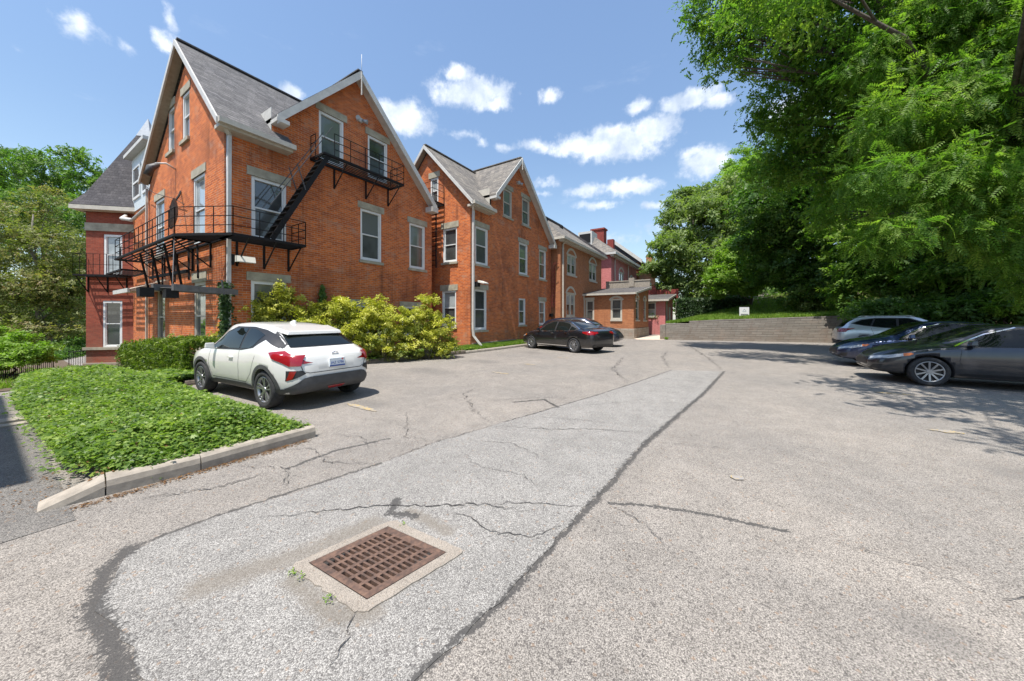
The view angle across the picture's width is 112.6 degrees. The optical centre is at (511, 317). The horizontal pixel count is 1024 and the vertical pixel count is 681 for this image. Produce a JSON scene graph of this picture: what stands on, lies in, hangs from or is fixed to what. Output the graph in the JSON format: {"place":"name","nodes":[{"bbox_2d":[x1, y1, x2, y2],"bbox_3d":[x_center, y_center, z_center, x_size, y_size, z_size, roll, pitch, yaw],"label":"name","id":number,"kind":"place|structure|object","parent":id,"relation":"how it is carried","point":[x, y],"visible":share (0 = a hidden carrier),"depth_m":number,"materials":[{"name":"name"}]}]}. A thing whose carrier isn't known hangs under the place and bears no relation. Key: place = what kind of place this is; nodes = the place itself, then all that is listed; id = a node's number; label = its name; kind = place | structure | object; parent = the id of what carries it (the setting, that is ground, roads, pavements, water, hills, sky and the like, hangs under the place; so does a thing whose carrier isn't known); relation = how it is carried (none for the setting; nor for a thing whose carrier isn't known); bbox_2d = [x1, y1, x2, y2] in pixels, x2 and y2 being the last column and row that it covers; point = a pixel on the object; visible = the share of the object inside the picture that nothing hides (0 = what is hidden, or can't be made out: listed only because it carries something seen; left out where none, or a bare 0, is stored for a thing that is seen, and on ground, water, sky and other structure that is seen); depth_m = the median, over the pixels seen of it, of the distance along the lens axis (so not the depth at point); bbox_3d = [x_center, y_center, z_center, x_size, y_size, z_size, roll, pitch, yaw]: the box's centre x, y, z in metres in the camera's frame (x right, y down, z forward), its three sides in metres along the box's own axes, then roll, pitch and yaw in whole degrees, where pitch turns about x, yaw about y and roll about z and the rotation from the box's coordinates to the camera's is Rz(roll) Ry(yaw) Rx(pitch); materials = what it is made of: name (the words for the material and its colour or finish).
{"place":"outdoors","nodes":[
{"label":"outdoors","id":0,"kind":"place"},
{"bbox_2d":[0,360,72,390],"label":"garden lawn","id":1,"kind":"structure","parent":0,"point":[60,363],"depth_m":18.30,"materials":[{"name":"plant"}]},
{"bbox_2d":[0,350,53,377],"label":"iron fence","id":2,"kind":"object","parent":1,"relation":"on","point":[9,374],"visible":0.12,"depth_m":14.80,"materials":[{"name":"black metal"}]},
{"bbox_2d":[0,322,65,375],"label":"shrub","id":3,"kind":"object","parent":1,"relation":"on","point":[18,349],"visible":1,"depth_m":14.40,"materials":[{"name":"green plant"}]},
{"bbox_2d":[0,424,75,542],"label":"driveway","id":4,"kind":"structure","parent":0,"point":[16,457],"depth_m":3.17,"materials":[{"name":"grey asphalt"}]},
{"bbox_2d":[459,339,525,349],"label":"lawn grass","id":5,"kind":"structure","parent":0,"point":[498,344],"depth_m":17.22,"materials":[{"name":"green plant"}]},
{"bbox_2d":[0,0,1010,319],"label":"sky","id":6,"kind":"structure","parent":0,"point":[595,101],"materials":[{"name":"blue"}]},
{"bbox_2d":[0,288,1023,680],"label":"ground","id":7,"kind":"structure","parent":0,"point":[726,578],"depth_m":2.58,"materials":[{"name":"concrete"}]},
{"bbox_2d":[0,416,28,427],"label":"drive threshold","id":8,"kind":"object","parent":7,"relation":"on","point":[8,422],"depth_m":5.07,"materials":[{"name":"concrete"}]},
{"bbox_2d":[0,180,85,345],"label":"olive leaved tree","id":9,"kind":"object","parent":7,"relation":"on","point":[58,300],"visible":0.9,"depth_m":23.59,"materials":[{"name":"green plant"}]},
{"bbox_2d":[4,274,85,348],"bbox_3d":[-41.653,0.323,29.884,14.298,9.105,8.636,0,0,-10],"label":"broadleaf tree","id":10,"kind":"object","parent":7,"relation":"on","point":[64,342],"visible":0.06,"depth_m":28.46,"materials":[{"name":"green plant"}]},
{"bbox_2d":[0,143,106,291],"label":"broadleaf tree","id":11,"kind":"object","parent":7,"relation":"on","point":[17,172],"visible":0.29,"depth_m":40.40,"materials":[{"name":"green plant"}]},
{"bbox_2d":[52,337,85,359],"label":"shrub","id":12,"kind":"object","parent":7,"relation":"on","point":[63,354],"visible":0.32,"depth_m":22.45,"materials":[{"name":"green plant"}]},
{"bbox_2d":[37,474,104,512],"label":"kerb","id":13,"kind":"structure","parent":7,"relation":"on","point":[93,488],"depth_m":2.93,"materials":[{"name":"concrete"}]},
{"bbox_2d":[68,349,85,365],"bbox_3d":[-23.203,2.264,18.250,1.733,1.466,0.037,0,0,17],"label":"iron fence","id":14,"kind":"object","parent":7,"relation":"on","point":[73,351],"visible":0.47,"depth_m":18.31,"materials":[{"name":"black metal"}]},
{"bbox_2d":[13,380,262,484],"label":"island soil","id":15,"kind":"structure","parent":7,"relation":"on","point":[92,468],"depth_m":3.99,"materials":[{"name":"brown soil"}]},
{"bbox_2d":[24,374,274,480],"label":"dead leaves","id":16,"kind":"object","parent":15,"relation":"on","point":[136,442],"visible":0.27,"depth_m":4.00,"materials":[{"name":"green plant"}]},
{"bbox_2d":[0,362,311,480],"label":"ivy ground cover","id":17,"kind":"object","parent":15,"relation":"on","point":[104,439],"visible":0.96,"depth_m":4.38,"materials":[{"name":"green plant"}]},
{"bbox_2d":[114,333,221,370],"bbox_3d":[-10.165,1.150,10.077,4.589,1.459,1.195,0,0,26],"label":"clipped hedge","id":18,"kind":"object","parent":15,"relation":"on","point":[176,352],"visible":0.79,"depth_m":9.47,"materials":[{"name":"green plant"}]},
{"bbox_2d":[0,439,308,511],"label":"leaf litter","id":19,"kind":"object","parent":7,"relation":"on","point":[149,485],"visible":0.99,"depth_m":3.24,"materials":[{"name":"brown plant"}]},
{"bbox_2d":[106,425,315,494],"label":"kerb","id":20,"kind":"structure","parent":7,"relation":"on","point":[118,481],"depth_m":3.53,"materials":[{"name":"concrete"}]},
{"bbox_2d":[210,298,282,337],"bbox_3d":[-8.211,0.328,10.505,1.658,2.422,1.770,0,0,32],"label":"yellow bush","id":21,"kind":"object","parent":7,"relation":"on","point":[245,308],"visible":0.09,"depth_m":10.43,"materials":[{"name":"green plant"}]},
{"bbox_2d":[68,37,437,365],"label":"brick house","id":22,"kind":"structure","parent":7,"relation":"on","point":[219,132],"depth_m":12.58,"materials":[{"name":"orange brick"}]},
{"bbox_2d":[72,245,143,291],"bbox_3d":[-19.137,-2.225,16.249,5.186,1.869,1.817,0,0,32],"label":"fire escape","id":23,"kind":"object","parent":22,"relation":"attached to","point":[116,275],"visible":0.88,"depth_m":16.78,"materials":[{"name":"black metal"}]},
{"bbox_2d":[113,280,168,294],"bbox_3d":[-13.912,-1.140,12.784,2.300,0.520,1.040,0,0,32],"label":"door canopy","id":24,"kind":"object","parent":22,"relation":"attached to","point":[133,289],"visible":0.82,"depth_m":12.33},
{"bbox_2d":[143,162,175,176],"bbox_3d":[-12.334,-5.179,11.957,0.817,0.580,0.238,0,0,-38],"label":"street arm lamp","id":25,"kind":"object","parent":22,"relation":"attached to","point":[150,169],"visible":1,"depth_m":11.80,"materials":[{"name":"metal"}]},
{"bbox_2d":[154,189,164,258],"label":"window","id":26,"kind":"structure","parent":22,"relation":"in","point":[159,204],"depth_m":13.48,"materials":[{"name":"white glass"}]},
{"bbox_2d":[155,279,165,338],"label":"window","id":27,"kind":"structure","parent":22,"relation":"in","point":[161,301],"depth_m":13.48,"materials":[{"name":"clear glass"}]},
{"bbox_2d":[165,96,175,157],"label":"window","id":28,"kind":"structure","parent":22,"relation":"in","point":[171,113],"depth_m":12.66,"materials":[{"name":"white plastic"}]},
{"bbox_2d":[169,191,180,228],"bbox_3d":[-11.140,-3.630,11.274,0.228,1.624,1.661,0,0,-40],"label":"satellite dish","id":29,"kind":"object","parent":22,"relation":"attached to","point":[172,205],"visible":0.82,"depth_m":10.80,"materials":[{"name":"metal"}]},
{"bbox_2d":[179,79,190,146],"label":"window","id":30,"kind":"structure","parent":22,"relation":"in","point":[186,98],"depth_m":11.77,"materials":[{"name":"white plastic"}]},
{"bbox_2d":[191,162,205,243],"bbox_3d":[-10.045,-3.606,11.038,1.320,2.468,0.175,0,0,32],"label":"window","id":31,"kind":"structure","parent":22,"relation":"in","point":[199,182],"depth_m":11.15,"materials":[{"name":"white plastic"}]},
{"bbox_2d":[192,271,206,350],"bbox_3d":[-10.004,-0.130,10.982,1.310,2.660,0.225,0,0,32],"label":"window","id":32,"kind":"structure","parent":22,"relation":"in","point":[200,299],"depth_m":11.09,"materials":[{"name":"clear glass"}]},
{"bbox_2d":[114,205,305,294],"bbox_3d":[-11.064,-1.912,12.119,8.970,2.276,2.756,0,0,32],"label":"fire escape","id":33,"kind":"object","parent":22,"relation":"attached to","point":[209,239],"visible":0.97,"depth_m":10.45,"materials":[{"name":"black metal"}]},
{"bbox_2d":[136,237,237,297],"bbox_3d":[-8.412,-1.371,9.273,1.533,1.833,3.955,0,0,-32],"label":"swing stair","id":34,"kind":"object","parent":33,"relation":"attached to","point":[172,290],"visible":0.97,"depth_m":8.03,"materials":[{"name":"black metal"}]},
{"bbox_2d":[217,281,236,337],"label":"climbing ivy","id":35,"kind":"object","parent":22,"relation":"attached to","point":[225,306],"visible":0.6,"depth_m":9.68,"materials":[{"name":"green plant"}]},
{"bbox_2d":[231,254,255,264],"bbox_3d":[-7.937,-1.690,10.068,0.360,0.300,0.530,0,0,32],"label":"flood lamp","id":36,"kind":"object","parent":22,"relation":"attached to","point":[242,259],"visible":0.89,"depth_m":9.93,"materials":[{"name":"beige metal"}]},
{"bbox_2d":[246,271,290,321],"bbox_3d":[-7.724,-0.280,10.845,0.225,2.240,1.230,0,0,32],"label":"window","id":37,"kind":"structure","parent":22,"relation":"in","point":[261,282],"depth_m":10.73,"materials":[{"name":"white plastic"}]},
{"bbox_2d":[247,165,290,240],"bbox_3d":[-7.742,-3.521,10.862,0.175,2.198,1.220,0,0,32],"label":"window","id":38,"kind":"structure","parent":22,"relation":"in","point":[263,189],"depth_m":10.78,"materials":[{"name":"grey glass"}]},
{"bbox_2d":[317,284,327,315],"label":"climbing ivy","id":39,"kind":"object","parent":22,"relation":"attached to","point":[322,295],"visible":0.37,"depth_m":12.10,"materials":[{"name":"green plant"}]},
{"bbox_2d":[315,102,346,167],"bbox_3d":[-6.666,-6.651,12.554,0.175,2.018,1.170,0,0,32],"label":"window","id":40,"kind":"structure","parent":22,"relation":"in","point":[326,121],"depth_m":12.54,"materials":[{"name":"white plastic"}]},
{"bbox_2d":[262,127,403,238],"bbox_3d":[-6.171,-4.391,12.359,0.930,4.189,4.917,0,0,32],"label":"fire escape","id":41,"kind":"object","parent":22,"relation":"attached to","point":[295,200],"visible":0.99,"depth_m":11.68,"materials":[{"name":"black metal"}]},
{"bbox_2d":[347,299,369,340],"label":"window","id":42,"kind":"structure","parent":22,"relation":"in","point":[357,300],"depth_m":13.45,"materials":[{"name":"white plastic"}]},
{"bbox_2d":[358,200,383,265],"bbox_3d":[-5.765,-3.400,13.924,0.225,2.420,1.210,0,0,32],"label":"window","id":43,"kind":"structure","parent":22,"relation":"in","point":[370,221],"depth_m":13.93,"materials":[{"name":"grey glass"}]},
{"bbox_2d":[365,126,389,183],"bbox_3d":[-5.617,-6.666,14.204,0.175,1.988,1.180,0,0,32],"label":"window","id":44,"kind":"structure","parent":22,"relation":"in","point":[375,145],"depth_m":14.21,"materials":[{"name":"white plastic"}]},
{"bbox_2d":[400,301,420,337],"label":"window","id":45,"kind":"structure","parent":22,"relation":"in","point":[409,305],"depth_m":15.63,"materials":[{"name":"white plastic"}]},
{"bbox_2d":[407,216,426,272],"bbox_3d":[-4.455,-3.385,15.983,0.225,2.450,1.190,0,0,32],"label":"window","id":46,"kind":"structure","parent":22,"relation":"in","point":[416,230],"depth_m":16.02,"materials":[{"name":"grey glass"}]},
{"bbox_2d":[193,320,366,407],"bbox_3d":[-5.069,0.816,7.322,4.347,1.528,1.979,0,0,30],"label":"parked car","id":47,"kind":"object","parent":7,"relation":"on","point":[271,364],"visible":1,"depth_m":6.29,"materials":[{"name":"white paint"}]},
{"bbox_2d":[292,520,462,612],"bbox_3d":[-0.865,1.673,2.228,0.842,0.214,0.715,0,0,32],"label":"storm drain","id":48,"kind":"object","parent":7,"relation":"on","point":[380,565],"visible":0.97,"depth_m":2.18,"materials":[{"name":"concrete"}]},
{"bbox_2d":[94,370,721,680],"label":"asphalt patch","id":49,"kind":"object","parent":7,"relation":"on","point":[225,597],"visible":1,"depth_m":2.30,"materials":[{"name":"grey asphalt"}]},
{"bbox_2d":[366,350,465,363],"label":"kerb","id":50,"kind":"structure","parent":7,"relation":"on","point":[373,361],"depth_m":12.47,"materials":[{"name":"concrete"}]},
{"bbox_2d":[413,144,556,345],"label":"brick house","id":51,"kind":"structure","parent":7,"relation":"on","point":[494,231],"depth_m":18.23,"materials":[{"name":"orange brick"}]},
{"bbox_2d":[428,170,439,200],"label":"window","id":52,"kind":"structure","parent":51,"relation":"in","point":[434,175],"depth_m":17.91,"materials":[{"name":"white plastic"}]},
{"bbox_2d":[426,181,444,267],"bbox_3d":[-4.366,-4.625,17.544,1.650,4.210,0.870,0,0,32],"label":"fire escape","id":53,"kind":"object","parent":51,"relation":"attached to","point":[439,204],"visible":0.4,"depth_m":17.25,"materials":[{"name":"black metal"}]},
{"bbox_2d":[440,284,457,327],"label":"window","id":54,"kind":"structure","parent":51,"relation":"in","point":[448,296],"depth_m":17.39,"materials":[{"name":"white glass"}]},
{"bbox_2d":[441,220,458,264],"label":"window","id":55,"kind":"structure","parent":51,"relation":"in","point":[450,234],"depth_m":17.34,"materials":[{"name":"white plastic"}]},
{"bbox_2d":[474,284,488,332],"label":"window","id":56,"kind":"structure","parent":51,"relation":"in","point":[480,295],"depth_m":17.35,"materials":[{"name":"grey glass"}]},
{"bbox_2d":[475,220,489,267],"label":"window","id":57,"kind":"structure","parent":51,"relation":"in","point":[481,235],"depth_m":17.41,"materials":[{"name":"grey glass"}]},
{"bbox_2d":[503,185,513,220],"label":"window","id":58,"kind":"structure","parent":51,"relation":"in","point":[507,193],"depth_m":19.48,"materials":[{"name":"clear glass"}]},
{"bbox_2d":[518,298,526,326],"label":"window","id":59,"kind":"structure","parent":51,"relation":"in","point":[521,301],"depth_m":20.82,"materials":[{"name":"white glass"}]},
{"bbox_2d":[518,237,528,276],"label":"window","id":60,"kind":"structure","parent":51,"relation":"in","point":[522,242],"depth_m":20.92,"materials":[{"name":"grey glass"}]},
{"bbox_2d":[521,192,530,228],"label":"window","id":61,"kind":"structure","parent":51,"relation":"in","point":[525,202],"depth_m":21.16,"materials":[{"name":"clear glass"}]},
{"bbox_2d":[538,245,546,281],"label":"window","id":62,"kind":"structure","parent":51,"relation":"in","point":[542,250],"depth_m":23.11,"materials":[{"name":"white glass"}]},
{"bbox_2d":[538,297,546,325],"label":"window","id":63,"kind":"structure","parent":51,"relation":"in","point":[541,300],"depth_m":23.04,"materials":[{"name":"grey glass"}]},
{"bbox_2d":[466,344,527,353],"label":"kerb","id":64,"kind":"structure","parent":7,"relation":"on","point":[492,349],"depth_m":16.54,"materials":[{"name":"concrete"}]},
{"bbox_2d":[523,320,613,352],"bbox_3d":[2.574,0.839,16.992,2.111,1.483,4.890,0,0,-39],"label":"parked car","id":65,"kind":"object","parent":7,"relation":"on","point":[574,336],"visible":1,"depth_m":15.70,"materials":[{"name":"black paint"}]},
{"bbox_2d":[546,216,607,318],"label":"brick house","id":66,"kind":"structure","parent":7,"relation":"on","point":[576,258],"depth_m":25.92,"materials":[{"name":"orange brick"}]},
{"bbox_2d":[566,286,575,316],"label":"window","id":67,"kind":"structure","parent":66,"relation":"in","point":[570,297],"depth_m":25.45,"materials":[{"name":"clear glass"}]},
{"bbox_2d":[566,248,576,277],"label":"window","id":68,"kind":"structure","parent":66,"relation":"in","point":[571,260],"depth_m":25.61,"materials":[{"name":"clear glass"}]},
{"bbox_2d":[589,257,596,282],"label":"window","id":69,"kind":"structure","parent":66,"relation":"in","point":[592,267],"depth_m":29.55,"materials":[{"name":"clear glass"}]},
{"bbox_2d":[540,317,623,341],"bbox_3d":[3.983,0.776,19.866,4.720,1.608,2.105,0,0,32],"label":"parked car","id":70,"kind":"object","parent":7,"relation":"on","point":[618,335],"visible":0.19,"depth_m":19.06,"materials":[{"name":"blue paint"}]},
{"bbox_2d":[144,343,1023,666],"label":"pavement cracks","id":71,"kind":"object","parent":7,"relation":"on","point":[474,503],"visible":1,"depth_m":2.88,"materials":[{"name":"black asphalt"}]},
{"bbox_2d":[578,227,641,288],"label":"pink house","id":72,"kind":"structure","parent":7,"relation":"on","point":[616,265],"depth_m":35.64,"materials":[{"name":"paint"}]},
{"bbox_2d":[582,278,651,338],"bbox_3d":[9.022,-0.880,29.123,4.444,5.520,6.470,0,0,32],"label":"brick annex","id":73,"kind":"object","parent":7,"relation":"on","point":[621,307],"visible":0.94,"depth_m":26.98,"materials":[{"name":"brick"}]},
{"bbox_2d":[585,297,594,319],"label":"window","id":74,"kind":"structure","parent":73,"relation":"in","point":[589,301],"depth_m":27.59,"materials":[{"name":"white wood"}]},
{"bbox_2d":[609,296,623,320],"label":"window","id":75,"kind":"structure","parent":73,"relation":"in","point":[616,304],"depth_m":26.44,"materials":[{"name":"white wood"}]},
{"bbox_2d":[615,241,654,289],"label":"terrace house","id":76,"kind":"structure","parent":7,"relation":"on","point":[623,250],"depth_m":44.09,"materials":[{"name":"red brick"}]},
{"bbox_2d":[347,357,964,479],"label":"parking stripes","id":77,"kind":"object","parent":7,"relation":"on","point":[735,477],"visible":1,"depth_m":5.78,"materials":[{"name":"yellow paint"}]},
{"bbox_2d":[648,286,677,334],"bbox_3d":[13.586,-0.820,34.587,5.300,5.200,5.950,0,0,32],"label":"pink annex","id":78,"kind":"object","parent":7,"relation":"on","point":[660,303],"visible":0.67,"depth_m":32.03,"materials":[{"name":"paint"}]},
{"bbox_2d":[648,301,656,317],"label":"window","id":79,"kind":"structure","parent":78,"relation":"in","point":[651,305],"depth_m":32.01,"materials":[{"name":"grey glass"}]},
{"bbox_2d":[636,170,751,299],"bbox_3d":[21.223,-7.532,37.128,13.321,17.485,11.005,0,0,-37],"label":"broadleaf tree","id":80,"kind":"object","parent":7,"relation":"on","point":[692,206],"visible":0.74,"depth_m":36.15,"materials":[{"name":"green plant"}]},
{"bbox_2d":[660,315,846,342],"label":"retaining wall","id":81,"kind":"structure","parent":7,"relation":"on","point":[817,329],"depth_m":22.80,"materials":[{"name":"grey concrete"}]},
{"bbox_2d":[710,141,801,223],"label":"broadleaf tree","id":82,"kind":"object","parent":7,"relation":"on","point":[735,165],"visible":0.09,"depth_m":49.61,"materials":[{"name":"green plant"}]},
{"bbox_2d":[658,33,1012,314],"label":"woodland","id":83,"kind":"object","parent":7,"relation":"on","point":[772,291],"depth_m":41.13,"materials":[{"name":"green plant"}]},
{"bbox_2d":[832,315,927,342],"bbox_3d":[17.901,0.741,15.755,4.470,1.678,2.115,0,0,35],"label":"parked car","id":84,"kind":"object","parent":7,"relation":"on","point":[860,326],"visible":0.36,"depth_m":15.81,"materials":[{"name":"silver paint"}]},
{"bbox_2d":[786,191,1023,309],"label":"broadleaf tree","id":85,"kind":"object","parent":7,"relation":"on","point":[918,270],"visible":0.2,"depth_m":18.98,"materials":[{"name":"green plant"}]},
{"bbox_2d":[829,321,992,360],"bbox_3d":[13.118,0.839,10.558,4.770,1.483,2.083,0,0,31],"label":"parked car","id":86,"kind":"object","parent":7,"relation":"on","point":[851,348],"visible":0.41,"depth_m":10.60,"materials":[{"name":"blue paint"}]},
{"bbox_2d":[856,324,1023,385],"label":"parked car","id":87,"kind":"object","parent":7,"relation":"on","point":[995,352],"visible":1,"depth_m":7.70,"materials":[{"name":"paint"}]},
{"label":"bed soil","id":88,"kind":"structure","parent":7,"relation":"on","visible":0},
{"bbox_2d":[144,367,193,381],"bbox_3d":[-8.093,1.402,8.993,2.090,0.247,2.098,0,0,32],"label":"ivy edging","id":89,"kind":"object","parent":88,"relation":"on","point":[172,374],"visible":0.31,"depth_m":8.17,"materials":[{"name":"green plant"}]},
{"bbox_2d":[248,279,335,326],"bbox_3d":[-7.236,0.150,11.003,2.769,2.773,2.143,0,0,-31],"label":"yellow bush","id":90,"kind":"object","parent":88,"relation":"on","point":[299,313],"visible":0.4,"depth_m":10.76,"materials":[{"name":"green plant"}]},
{"bbox_2d":[308,295,378,359],"bbox_3d":[-5.805,0.406,11.754,2.256,2.419,1.666,0,0,-23],"label":"yellow bush","id":91,"kind":"object","parent":88,"relation":"on","point":[349,326],"visible":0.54,"depth_m":11.54,"materials":[{"name":"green plant"}]},
{"bbox_2d":[352,293,418,361],"bbox_3d":[-4.579,0.332,12.339,2.420,2.494,1.686,0,0,-22],"label":"yellow bush","id":92,"kind":"object","parent":88,"relation":"on","point":[381,335],"visible":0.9,"depth_m":12.09,"materials":[{"name":"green plant"}]},
{"bbox_2d":[368,346,476,360],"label":"bed ground cover","id":93,"kind":"object","parent":88,"relation":"on","point":[379,357],"visible":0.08,"depth_m":12.92,"materials":[{"name":"green plant"}]},
{"bbox_2d":[391,293,461,358],"bbox_3d":[-3.266,0.333,13.195,2.744,2.612,1.729,0,0,-23],"label":"yellow bush","id":94,"kind":"object","parent":88,"relation":"on","point":[429,334],"visible":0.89,"depth_m":12.95,"materials":[{"name":"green plant"}]},
{"bbox_2d":[666,268,905,322],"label":"lawn","id":95,"kind":"structure","parent":0,"point":[792,306],"depth_m":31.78,"materials":[{"name":"plant"}]},
{"bbox_2d":[700,226,786,305],"bbox_3d":[21.258,-4.683,31.189,8.223,8.996,6.055,0,0,8],"label":"broadleaf tree","id":96,"kind":"object","parent":95,"relation":"on","point":[722,276],"visible":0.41,"depth_m":30.44,"materials":[{"name":"green plant"}]},
{"bbox_2d":[781,275,849,311],"bbox_3d":[22.661,-1.736,25.065,4.517,3.389,3.287,0,0,-22],"label":"shrub","id":97,"kind":"object","parent":95,"relation":"on","point":[805,306],"visible":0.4,"depth_m":24.73,"materials":[{"name":"green plant"}]},
{"bbox_2d":[721,129,911,310],"bbox_3d":[21.200,-6.425,24.997,10.197,12.652,10.794,0,0,32],"label":"broadleaf tree","id":98,"kind":"object","parent":95,"relation":"on","point":[797,268],"visible":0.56,"depth_m":25.05,"materials":[{"name":"green plant"}]},
{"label":"bank soil","id":99,"kind":"structure","parent":0,"visible":0},
{"bbox_2d":[669,0,1023,282],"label":"broadleaf tree","id":100,"kind":"object","parent":99,"relation":"on","point":[805,50],"visible":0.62,"depth_m":13.78,"materials":[{"name":"green plant"}]},
{"bbox_2d":[814,0,1023,314],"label":"walnut tree","id":101,"kind":"object","parent":99,"relation":"on","point":[970,59],"visible":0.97,"depth_m":9.97,"materials":[{"name":"green plant"}]},
{"bbox_2d":[836,275,1023,324],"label":"undergrowth","id":102,"kind":"object","parent":99,"relation":"on","point":[960,307],"visible":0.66,"depth_m":16.36,"materials":[{"name":"green plant"}]},
{"bbox_2d":[975,285,1023,324],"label":"shrub","id":103,"kind":"object","parent":99,"relation":"on","point":[989,308],"visible":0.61,"depth_m":14.53,"materials":[{"name":"green plant"}]},
{"bbox_3d":[19.922,-0.120,33.972,6.407,3.400,2.570,0,0,32],"label":"garden wall","id":104,"kind":"object","parent":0,"visible":0},
{"bbox_2d":[676,296,753,327],"bbox_3d":[19.793,-0.167,33.580,7.010,3.946,0.738,0,0,13],"label":"wall ivy","id":105,"kind":"object","parent":104,"relation":"attached to","point":[685,307],"depth_m":33.71,"materials":[{"name":"green plant"}]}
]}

